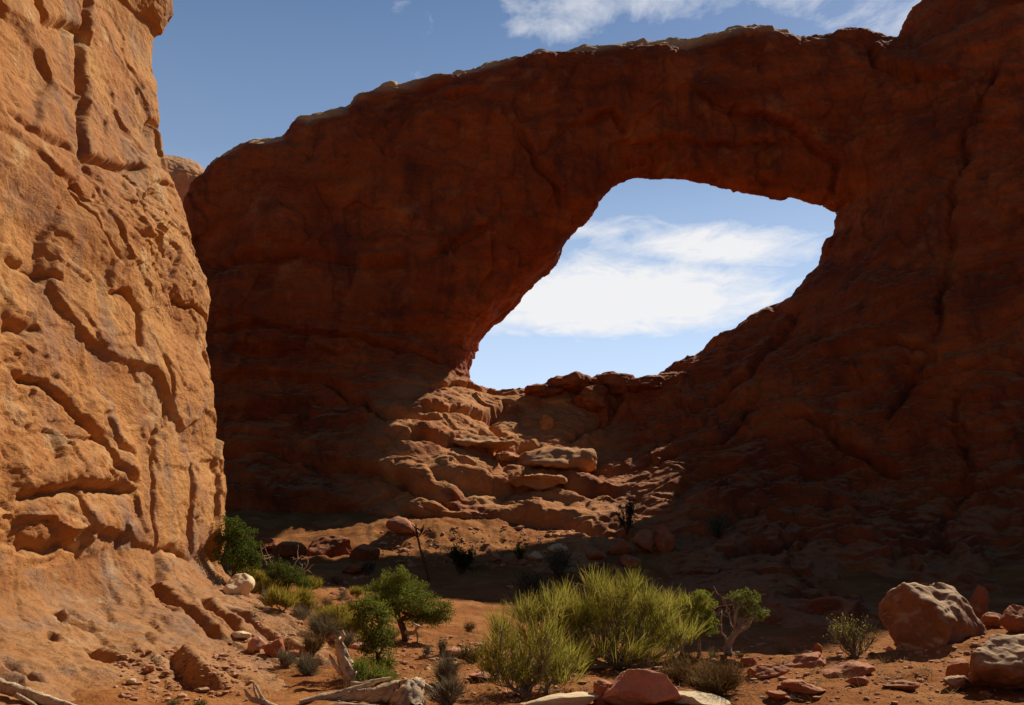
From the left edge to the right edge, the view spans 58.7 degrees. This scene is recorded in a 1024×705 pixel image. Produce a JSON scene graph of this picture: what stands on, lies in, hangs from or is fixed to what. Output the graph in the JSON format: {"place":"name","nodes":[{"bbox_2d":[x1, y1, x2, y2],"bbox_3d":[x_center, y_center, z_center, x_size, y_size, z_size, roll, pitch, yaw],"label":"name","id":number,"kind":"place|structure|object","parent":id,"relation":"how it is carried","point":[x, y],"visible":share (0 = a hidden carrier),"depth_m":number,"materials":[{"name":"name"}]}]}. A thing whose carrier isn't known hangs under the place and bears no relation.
{"place":"outdoors","nodes":[
{"label":"outdoors","id":0,"kind":"place"},
{"bbox_2d":[165,155,204,202],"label":"rock dome","id":1,"kind":"object","parent":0,"point":[184,173],"visible":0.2,"depth_m":116.50,"materials":[{"name":"stone"}]},
{"bbox_2d":[152,0,920,389],"label":"sky","id":2,"kind":"structure","parent":0,"point":[659,269],"materials":[{"name":"blue"}]},
{"bbox_2d":[70,510,1023,704],"bbox_3d":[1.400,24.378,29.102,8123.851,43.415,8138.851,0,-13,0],"label":"ground","id":3,"kind":"structure","parent":0,"point":[468,593],"depth_m":31.95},
{"bbox_2d":[0,0,331,704],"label":"rock cliff","id":4,"kind":"structure","parent":3,"relation":"on","point":[113,490],"depth_m":18.38,"materials":[{"name":"stone"}]},
{"bbox_2d":[0,678,75,704],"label":"dead log","id":5,"kind":"object","parent":4,"relation":"on","point":[29,695],"visible":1,"depth_m":10.33,"materials":[{"name":"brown wood"}]},
{"bbox_2d":[142,665,154,673],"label":"loose rock","id":6,"kind":"object","parent":4,"relation":"on","point":[148,669],"visible":1,"depth_m":12.79,"materials":[{"name":"red stone"}]},
{"bbox_2d":[210,512,263,576],"bbox_3d":[-7.112,5.050,23.458,1.450,1.882,1.232,0,-13,0],"label":"juniper tree","id":7,"kind":"object","parent":4,"relation":"on","point":[240,562],"visible":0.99,"depth_m":23.45,"materials":[{"name":"green plant"}]},
{"bbox_2d":[223,573,254,595],"bbox_3d":[-6.569,5.608,21.939,0.611,0.572,0.969,-5,-14,20],"label":"pale rim rock","id":8,"kind":"object","parent":4,"relation":"on","point":[242,584],"visible":0.88,"depth_m":21.78,"materials":[{"name":"stone"}]},
{"bbox_2d":[232,631,250,638],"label":"loose rock","id":9,"kind":"object","parent":4,"relation":"on","point":[241,634],"visible":1,"depth_m":16.21,"materials":[{"name":"stone"}]},
{"bbox_2d":[247,636,265,652],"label":"loose rock","id":10,"kind":"object","parent":4,"relation":"on","point":[256,643],"visible":0.94,"depth_m":15.63,"materials":[{"name":"pink stone"}]},
{"bbox_2d":[263,637,284,657],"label":"loose rock","id":11,"kind":"object","parent":4,"relation":"on","point":[270,649],"visible":0.88,"depth_m":15.44,"materials":[{"name":"orange stone"}]},
{"bbox_2d":[258,582,303,611],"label":"yellow shrub","id":12,"kind":"object","parent":4,"relation":"on","point":[282,598],"visible":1,"depth_m":20.11,"materials":[{"name":"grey plant"}]},
{"bbox_2d":[273,647,298,669],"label":"dry shrub","id":13,"kind":"object","parent":4,"relation":"on","point":[285,660],"visible":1,"depth_m":14.60,"materials":[{"name":"grey plant"}]},
{"bbox_2d":[289,650,326,676],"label":"dry shrub","id":14,"kind":"object","parent":4,"relation":"on","point":[306,667],"visible":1,"depth_m":13.58,"materials":[{"name":"grey plant"}]},
{"bbox_2d":[295,602,346,642],"bbox_3d":[-3.812,5.406,18.245,1.053,0.804,0.968,0,-13,0],"label":"dry shrub","id":15,"kind":"object","parent":4,"relation":"on","point":[316,626],"visible":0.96,"depth_m":18.16,"materials":[{"name":"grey plant"}]},
{"bbox_2d":[166,697,183,704],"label":"grass tuft","id":16,"kind":"object","parent":3,"relation":"on","point":[173,702],"visible":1,"depth_m":10.73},
{"bbox_2d":[194,687,209,692],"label":"loose rock","id":17,"kind":"object","parent":3,"relation":"on","point":[203,690],"visible":0.99,"depth_m":11.89,"materials":[{"name":"stone"}]},
{"bbox_2d":[228,564,266,591],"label":"yellow shrub","id":18,"kind":"object","parent":3,"relation":"on","point":[257,574],"visible":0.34,"depth_m":32.65,"materials":[{"name":"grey plant"}]},
{"bbox_2d":[244,681,276,704],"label":"dead branch","id":19,"kind":"object","parent":3,"relation":"on","point":[261,700],"visible":1,"depth_m":10.54,"materials":[{"name":"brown wood"}]},
{"bbox_2d":[251,537,277,549],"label":"talus boulder","id":20,"kind":"object","parent":3,"relation":"on","point":[272,543],"visible":0.55,"depth_m":53.98,"materials":[{"name":"stone"}]},
{"bbox_2d":[252,575,285,596],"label":"yellow shrub","id":21,"kind":"object","parent":3,"relation":"on","point":[266,584],"visible":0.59,"depth_m":30.06,"materials":[{"name":"grey plant"}]},
{"bbox_2d":[260,542,315,589],"bbox_3d":[-7.552,7.372,30.632,2.028,1.914,1.142,0,-13,0],"label":"juniper tree","id":22,"kind":"object","parent":3,"relation":"on","point":[281,569],"visible":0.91,"depth_m":30.57,"materials":[{"name":"green plant"}]},
{"bbox_2d":[272,541,306,558],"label":"talus boulder","id":23,"kind":"object","parent":3,"relation":"on","point":[289,550],"visible":0.93,"depth_m":50.72,"materials":[{"name":"stone"}]},
{"bbox_2d":[290,603,317,620],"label":"dry shrub","id":24,"kind":"object","parent":3,"relation":"on","point":[299,610],"visible":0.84,"depth_m":22.50,"materials":[{"name":"grey plant"}]},
{"bbox_2d":[293,585,321,611],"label":"yellow shrub","id":25,"kind":"object","parent":3,"relation":"on","point":[306,597],"visible":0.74,"depth_m":24.94,"materials":[{"name":"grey plant"}]},
{"bbox_2d":[294,573,323,590],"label":"yellow shrub","id":26,"kind":"object","parent":3,"relation":"on","point":[319,582],"visible":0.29,"depth_m":33.22,"materials":[{"name":"grey plant"}]},
{"bbox_2d":[297,625,328,654],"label":"dry shrub","id":27,"kind":"object","parent":3,"relation":"on","point":[313,646],"visible":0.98,"depth_m":15.66,"materials":[{"name":"brown plant"}]},
{"bbox_2d":[306,535,352,556],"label":"talus boulder","id":28,"kind":"object","parent":3,"relation":"on","point":[333,545],"visible":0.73,"depth_m":52.97,"materials":[{"name":"stone"}]},
{"bbox_2d":[312,600,355,627],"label":"yellow shrub","id":29,"kind":"object","parent":3,"relation":"on","point":[342,609],"visible":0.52,"depth_m":21.22,"materials":[{"name":"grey plant"}]},
{"bbox_2d":[328,571,344,584],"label":"dry shrub","id":30,"kind":"object","parent":3,"relation":"on","point":[336,580],"visible":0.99,"depth_m":40.29,"materials":[{"name":"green plant"}]},
{"bbox_2d":[334,587,348,599],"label":"dry shrub","id":31,"kind":"object","parent":3,"relation":"on","point":[342,594],"visible":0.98,"depth_m":32.56,"materials":[{"name":"grey plant"}]},
{"bbox_2d":[329,630,359,687],"bbox_3d":[-2.251,4.206,12.358,0.466,0.844,0.263,0,-13,0],"label":"dead stump","id":32,"kind":"object","parent":3,"relation":"on","point":[349,672],"visible":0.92,"depth_m":12.29,"materials":[{"name":"grey wood"}]},
{"bbox_2d":[330,629,359,646],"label":"dry shrub","id":33,"kind":"object","parent":3,"relation":"on","point":[349,639],"visible":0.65,"depth_m":17.72,"materials":[{"name":"grey plant"}]},
{"bbox_2d":[330,612,367,636],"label":"yellow shrub","id":34,"kind":"object","parent":3,"relation":"on","point":[348,623],"visible":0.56,"depth_m":19.58,"materials":[{"name":"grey plant"}]},
{"bbox_2d":[341,565,363,574],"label":"talus boulder","id":35,"kind":"object","parent":3,"relation":"on","point":[352,569],"visible":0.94,"depth_m":43.42,"materials":[{"name":"stone"}]},
{"bbox_2d":[346,584,364,596],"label":"yellow shrub","id":36,"kind":"object","parent":3,"relation":"on","point":[355,590],"visible":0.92,"depth_m":34.03,"materials":[{"name":"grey plant"}]},
{"bbox_2d":[349,544,379,561],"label":"talus boulder","id":37,"kind":"object","parent":3,"relation":"on","point":[365,552],"visible":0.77,"depth_m":50.90,"materials":[{"name":"stone"}]},
{"bbox_2d":[299,677,431,704],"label":"dead log","id":38,"kind":"object","parent":3,"relation":"on","point":[406,691],"visible":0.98,"depth_m":10.76,"materials":[{"name":"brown wood"}]},
{"bbox_2d":[360,558,376,575],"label":"shade bush","id":39,"kind":"object","parent":3,"relation":"on","point":[368,568],"visible":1,"depth_m":43.59,"materials":[{"name":"green plant"}]},
{"bbox_2d":[335,655,403,687],"bbox_3d":[-1.954,4.367,12.458,0.962,0.467,0.692,0,-13,0],"label":"bush","id":40,"kind":"object","parent":3,"relation":"on","point":[362,671],"visible":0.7,"depth_m":12.37,"materials":[{"name":"green plant"}]},
{"bbox_2d":[348,591,400,673],"bbox_3d":[-2.021,4.117,13.333,0.800,1.196,0.712,0,-13,0],"label":"juniper tree","id":41,"kind":"object","parent":3,"relation":"on","point":[370,640],"visible":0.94,"depth_m":13.28,"materials":[{"name":"green plant"}]},
{"bbox_2d":[385,517,418,533],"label":"bank rock","id":42,"kind":"object","parent":3,"relation":"on","point":[401,525],"visible":0.88,"depth_m":55.09,"materials":[{"name":"orange stone"}]},
{"bbox_2d":[359,564,456,641],"bbox_3d":[-2.352,5.514,19.791,2.019,1.787,1.493,-8,-16,32],"label":"juniper tree","id":43,"kind":"object","parent":3,"relation":"on","point":[420,611],"visible":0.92,"depth_m":19.69,"materials":[{"name":"green plant"}]},
{"bbox_2d":[411,523,430,580],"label":"dead sapling","id":44,"kind":"object","parent":3,"relation":"on","point":[421,553],"visible":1,"depth_m":44.76,"materials":[{"name":"wood"}]},
{"bbox_2d":[422,643,431,657],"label":"dry shrub","id":45,"kind":"object","parent":3,"relation":"on","point":[427,648],"visible":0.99,"depth_m":15.65,"materials":[{"name":"grey plant"}]},
{"bbox_2d":[435,637,447,655],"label":"dry shrub","id":46,"kind":"object","parent":3,"relation":"on","point":[441,646],"visible":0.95,"depth_m":15.78,"materials":[{"name":"grey plant"}]},
{"bbox_2d":[423,648,466,684],"bbox_3d":[-0.897,4.443,12.623,0.707,0.687,0.607,-11,-17,39],"label":"dry shrub","id":47,"kind":"object","parent":3,"relation":"on","point":[445,668],"visible":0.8,"depth_m":12.57,"materials":[{"name":"grey plant"}]},
{"bbox_2d":[423,671,468,704],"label":"dry shrub","id":48,"kind":"object","parent":3,"relation":"on","point":[450,693],"visible":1,"depth_m":10.48,"materials":[{"name":"grey plant"}]},
{"bbox_2d":[446,538,478,573],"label":"shade bush","id":49,"kind":"object","parent":3,"relation":"on","point":[463,559],"visible":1,"depth_m":47.93,"materials":[{"name":"green plant"}]},
{"bbox_2d":[454,640,484,662],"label":"creeping shrub","id":50,"kind":"object","parent":3,"relation":"on","point":[464,654],"visible":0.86,"depth_m":15.28,"materials":[{"name":"green plant"}]},
{"bbox_2d":[462,619,478,630],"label":"dry shrub","id":51,"kind":"object","parent":3,"relation":"on","point":[469,627],"visible":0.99,"depth_m":22.31,"materials":[{"name":"brown plant"}]},
{"bbox_2d":[468,671,500,679],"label":"flat stone","id":52,"kind":"object","parent":3,"relation":"on","point":[475,675],"visible":0.48,"depth_m":12.95,"materials":[{"name":"pink stone"}]},
{"bbox_2d":[509,562,552,598],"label":"shade bush","id":53,"kind":"object","parent":3,"relation":"on","point":[527,584],"visible":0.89,"depth_m":38.90,"materials":[{"name":"green plant"}]},
{"bbox_2d":[464,579,600,695],"bbox_3d":[0.289,3.792,12.042,1.866,1.541,1.498,0,-13,0],"label":"broom bush","id":54,"kind":"object","parent":3,"relation":"on","point":[517,670],"visible":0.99,"depth_m":11.95,"materials":[{"name":"green plant"}]},
{"bbox_2d":[548,543,567,552],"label":"bank rock","id":55,"kind":"object","parent":3,"relation":"on","point":[552,547],"visible":0.71,"depth_m":53.52,"materials":[{"name":"stone"}]},
{"bbox_2d":[538,543,578,578],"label":"shade bush","id":56,"kind":"object","parent":3,"relation":"on","point":[558,562],"visible":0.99,"depth_m":48.48,"materials":[{"name":"green plant"}]},
{"bbox_2d":[521,692,599,704],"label":"pale slab","id":57,"kind":"object","parent":3,"relation":"on","point":[579,698],"depth_m":10.94,"materials":[{"name":"stone"}]},
{"bbox_2d":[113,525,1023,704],"bbox_3d":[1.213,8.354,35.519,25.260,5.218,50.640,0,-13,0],"label":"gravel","id":58,"kind":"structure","parent":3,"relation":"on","point":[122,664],"depth_m":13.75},
{"bbox_2d":[245,581,957,702],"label":"small rocks","id":59,"kind":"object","parent":3,"relation":"on","point":[469,688],"depth_m":13.21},
{"bbox_2d":[593,680,611,704],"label":"pink rock","id":60,"kind":"object","parent":3,"relation":"on","point":[601,687],"visible":0.64,"depth_m":11.09,"materials":[{"name":"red stone"}]},
{"bbox_2d":[182,0,1023,628],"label":"rock arch","id":61,"kind":"object","parent":3,"relation":"on","point":[376,264],"visible":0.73,"depth_m":76.14,"materials":[{"name":"stone"}]},
{"bbox_2d":[451,433,515,451],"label":"sill boulder","id":62,"kind":"object","parent":61,"relation":"on","point":[490,443],"visible":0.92,"depth_m":67.48,"materials":[{"name":"stone"}]},
{"bbox_2d":[494,451,518,461],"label":"sill boulder","id":63,"kind":"object","parent":61,"relation":"on","point":[505,456],"visible":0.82,"depth_m":68.22,"materials":[{"name":"stone"}]},
{"bbox_2d":[511,544,526,559],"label":"shade bush","id":64,"kind":"object","parent":61,"relation":"on","point":[518,552],"visible":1,"depth_m":51.32,"materials":[{"name":"green plant"}]},
{"bbox_2d":[527,551,542,559],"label":"bank rock","id":65,"kind":"object","parent":61,"relation":"on","point":[535,555],"visible":1,"depth_m":51.10,"materials":[{"name":"stone"}]},
{"bbox_2d":[504,473,566,491],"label":"sill boulder","id":66,"kind":"object","parent":61,"relation":"on","point":[536,482],"visible":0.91,"depth_m":64.36,"materials":[{"name":"stone"}]},
{"bbox_2d":[524,383,564,396],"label":"sill boulder","id":67,"kind":"object","parent":61,"relation":"on","point":[542,390],"visible":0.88,"depth_m":78.36,"materials":[{"name":"stone"}]},
{"bbox_2d":[538,414,553,429],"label":"sill boulder","id":68,"kind":"object","parent":61,"relation":"on","point":[546,421],"visible":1,"depth_m":74.56,"materials":[{"name":"stone"}]},
{"bbox_2d":[515,447,596,472],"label":"sill boulder","id":69,"kind":"object","parent":61,"relation":"on","point":[575,459],"visible":0.85,"depth_m":67.29,"materials":[{"name":"stone"}]},
{"bbox_2d":[545,371,604,394],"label":"sill boulder","id":70,"kind":"object","parent":61,"relation":"on","point":[575,382],"visible":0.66,"depth_m":78.71,"materials":[{"name":"stone"}]},
{"bbox_2d":[573,385,611,412],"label":"sill boulder","id":71,"kind":"object","parent":61,"relation":"on","point":[594,398],"visible":0.92,"depth_m":77.88,"materials":[{"name":"stone"}]},
{"bbox_2d":[586,550,605,559],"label":"shaded rock","id":72,"kind":"object","parent":61,"relation":"on","point":[594,555],"visible":1,"depth_m":50.91,"materials":[{"name":"red stone"}]},
{"bbox_2d":[593,371,633,396],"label":"sill boulder","id":73,"kind":"object","parent":61,"relation":"on","point":[614,382],"visible":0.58,"depth_m":79.33,"materials":[{"name":"stone"}]},
{"bbox_2d":[607,538,632,555],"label":"shaded rock","id":74,"kind":"object","parent":61,"relation":"on","point":[619,546],"visible":0.98,"depth_m":53.18,"materials":[{"name":"red stone"}]},
{"bbox_2d":[632,529,654,552],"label":"shaded rock","id":75,"kind":"object","parent":61,"relation":"on","point":[643,540],"visible":0.98,"depth_m":53.63,"materials":[{"name":"red stone"}]},
{"bbox_2d":[626,375,664,391],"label":"sill boulder","id":76,"kind":"object","parent":61,"relation":"on","point":[646,382],"visible":0.94,"depth_m":78.05,"materials":[{"name":"stone"}]},
{"bbox_2d":[701,509,732,537],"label":"shade bush","id":77,"kind":"object","parent":61,"relation":"on","point":[717,526],"visible":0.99,"depth_m":56.26,"materials":[{"name":"green plant"}]},
{"bbox_2d":[534,561,711,669],"bbox_3d":[1.637,4.034,13.808,2.881,1.782,1.990,0,-13,0],"label":"broom bush","id":78,"kind":"object","parent":3,"relation":"on","point":[626,655],"visible":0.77,"depth_m":13.90,"materials":[{"name":"green plant"}]},
{"bbox_2d":[614,499,639,534],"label":"shade bush","id":79,"kind":"object","parent":3,"relation":"on","point":[629,517],"visible":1,"depth_m":58.02,"materials":[{"name":"green plant"}]},
{"bbox_2d":[620,554,641,567],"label":"shaded rock","id":80,"kind":"object","parent":3,"relation":"on","point":[626,560],"visible":0.99,"depth_m":50.34,"materials":[{"name":"red stone"}]},
{"bbox_2d":[602,669,681,704],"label":"pink rock","id":81,"kind":"object","parent":3,"relation":"on","point":[638,687],"visible":0.96,"depth_m":10.88,"materials":[{"name":"stone"}]},
{"bbox_2d":[654,524,675,551],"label":"shaded rock","id":82,"kind":"object","parent":3,"relation":"on","point":[664,539],"visible":0.99,"depth_m":53.49,"materials":[{"name":"red stone"}]},
{"bbox_2d":[656,650,695,684],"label":"brown shrub","id":83,"kind":"object","parent":3,"relation":"on","point":[675,674],"visible":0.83,"depth_m":12.68,"materials":[{"name":"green plant"}]},
{"bbox_2d":[646,584,713,660],"bbox_3d":[2.730,4.429,14.929,1.259,1.305,0.981,-5,-14,20],"label":"broom bush","id":84,"kind":"object","parent":3,"relation":"on","point":[691,609],"visible":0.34,"depth_m":14.84,"materials":[{"name":"plant"}]},
{"bbox_2d":[672,648,697,664],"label":"dry shrub","id":85,"kind":"object","parent":3,"relation":"on","point":[685,654],"visible":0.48,"depth_m":14.34,"materials":[{"name":"brown plant"}]},
{"bbox_2d":[673,589,719,656],"bbox_3d":[3.015,4.436,14.975,0.912,1.089,0.611,8,-15,-31],"label":"green tree","id":86,"kind":"object","parent":3,"relation":"on","point":[706,615],"visible":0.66,"depth_m":14.93,"materials":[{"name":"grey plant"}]},
{"bbox_2d":[671,691,730,704],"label":"pale slab","id":87,"kind":"object","parent":3,"relation":"on","point":[694,698],"depth_m":11.13,"materials":[{"name":"stone"}]},
{"bbox_2d":[676,652,755,696],"bbox_3d":[2.611,4.255,11.770,1.101,0.829,1.065,-6,-15,25],"label":"brown shrub","id":88,"kind":"object","parent":3,"relation":"on","point":[715,679],"visible":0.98,"depth_m":11.66,"materials":[{"name":"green plant"}]},
{"bbox_2d":[714,586,770,655],"bbox_3d":[3.706,4.398,14.909,1.019,1.117,0.666,3,-13,-12],"label":"twisted tree","id":89,"kind":"object","parent":3,"relation":"on","point":[739,624],"visible":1,"depth_m":14.86,"materials":[{"name":"green plant"}]},
{"bbox_2d":[740,657,756,666],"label":"ledge rock","id":90,"kind":"object","parent":3,"relation":"on","point":[750,660],"visible":0.91,"depth_m":13.85,"materials":[{"name":"red stone"}]},
{"bbox_2d":[747,664,789,678],"bbox_3d":[3.636,4.539,12.970,0.580,0.202,0.417,5,-14,-22],"label":"ledge rock","id":91,"kind":"object","parent":3,"relation":"on","point":[763,671],"visible":0.95,"depth_m":12.84,"materials":[{"name":"red stone"}]},
{"bbox_2d":[765,690,791,699],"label":"ledge rock","id":92,"kind":"object","parent":3,"relation":"on","point":[776,694],"visible":1,"depth_m":11.54,"materials":[{"name":"red stone"}]},
{"bbox_2d":[773,642,799,654],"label":"grass tuft","id":93,"kind":"object","parent":3,"relation":"on","point":[782,652],"visible":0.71,"depth_m":27.82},
{"bbox_2d":[777,679,825,693],"bbox_3d":[3.778,4.353,11.882,0.638,0.164,0.378,-2,-13,10],"label":"ledge rock","id":94,"kind":"object","parent":3,"relation":"on","point":[802,686],"visible":1,"depth_m":11.74,"materials":[{"name":"red stone"}]},
{"bbox_2d":[781,652,826,668],"bbox_3d":[4.473,4.791,14.115,0.916,0.226,0.612,-6,-12,-14],"label":"ledge rock","id":95,"kind":"object","parent":3,"relation":"on","point":[805,660],"visible":0.78,"depth_m":13.96,"materials":[{"name":"red stone"}]},
{"bbox_2d":[822,660,875,678],"bbox_3d":[4.865,4.609,13.232,0.909,0.241,0.587,-4,-10,-26],"label":"ledge rock","id":96,"kind":"object","parent":3,"relation":"on","point":[850,667],"visible":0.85,"depth_m":13.04,"materials":[{"name":"red stone"}]},
{"bbox_2d":[845,677,868,686],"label":"ledge rock","id":97,"kind":"object","parent":3,"relation":"on","point":[862,681],"visible":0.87,"depth_m":12.10,"materials":[{"name":"red stone"}]},
{"bbox_2d":[826,605,888,659],"bbox_3d":[5.576,4.670,14.787,1.100,1.079,0.888,0,-13,0],"label":"leafy shrub","id":98,"kind":"object","parent":3,"relation":"on","point":[852,641],"visible":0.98,"depth_m":14.73,"materials":[{"name":"green plant"}]},
{"bbox_2d":[882,679,919,690],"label":"ledge rock","id":99,"kind":"object","parent":3,"relation":"on","point":[901,684],"visible":1,"depth_m":11.79,"materials":[{"name":"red stone"}]},
{"bbox_2d":[878,582,987,650],"bbox_3d":[6.968,4.466,15.159,1.835,1.249,1.337,10,-17,-37],"label":"boulder","id":100,"kind":"object","parent":3,"relation":"on","point":[918,616],"visible":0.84,"depth_m":14.79,"materials":[{"name":"stone"}]},
{"bbox_2d":[943,675,971,689],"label":"mound rock","id":101,"kind":"object","parent":3,"relation":"on","point":[958,682],"visible":0.98,"depth_m":11.74,"materials":[{"name":"stone"}]},
{"bbox_2d":[945,658,970,677],"bbox_3d":[6.012,4.247,12.178,0.351,0.257,0.302,-16,-6,-23],"label":"mound rock","id":102,"kind":"object","parent":3,"relation":"on","point":[960,667],"visible":0.76,"depth_m":12.12,"materials":[{"name":"red stone"}]},
{"bbox_2d":[969,585,989,618],"bbox_3d":[16.801,9.083,32.905,0.828,1.324,0.737,12,-13,3],"label":"broken rock","id":103,"kind":"object","parent":3,"relation":"on","point":[979,599],"visible":0.64,"depth_m":32.69,"materials":[{"name":"red stone"}]},
{"bbox_2d":[980,612,1001,626],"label":"mound rock","id":104,"kind":"object","parent":3,"relation":"on","point":[989,619],"visible":0.75,"depth_m":16.00,"materials":[{"name":"red stone"}]},
{"bbox_2d":[968,634,1023,689],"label":"rock slab","id":105,"kind":"object","parent":3,"relation":"on","point":[996,661],"visible":0.88,"depth_m":11.41,"materials":[{"name":"stone"}]},
{"bbox_2d":[998,604,1023,632],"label":"mound rock","id":106,"kind":"object","parent":3,"relation":"on","point":[1011,618],"visible":0.98,"depth_m":14.69,"materials":[{"name":"red stone"}]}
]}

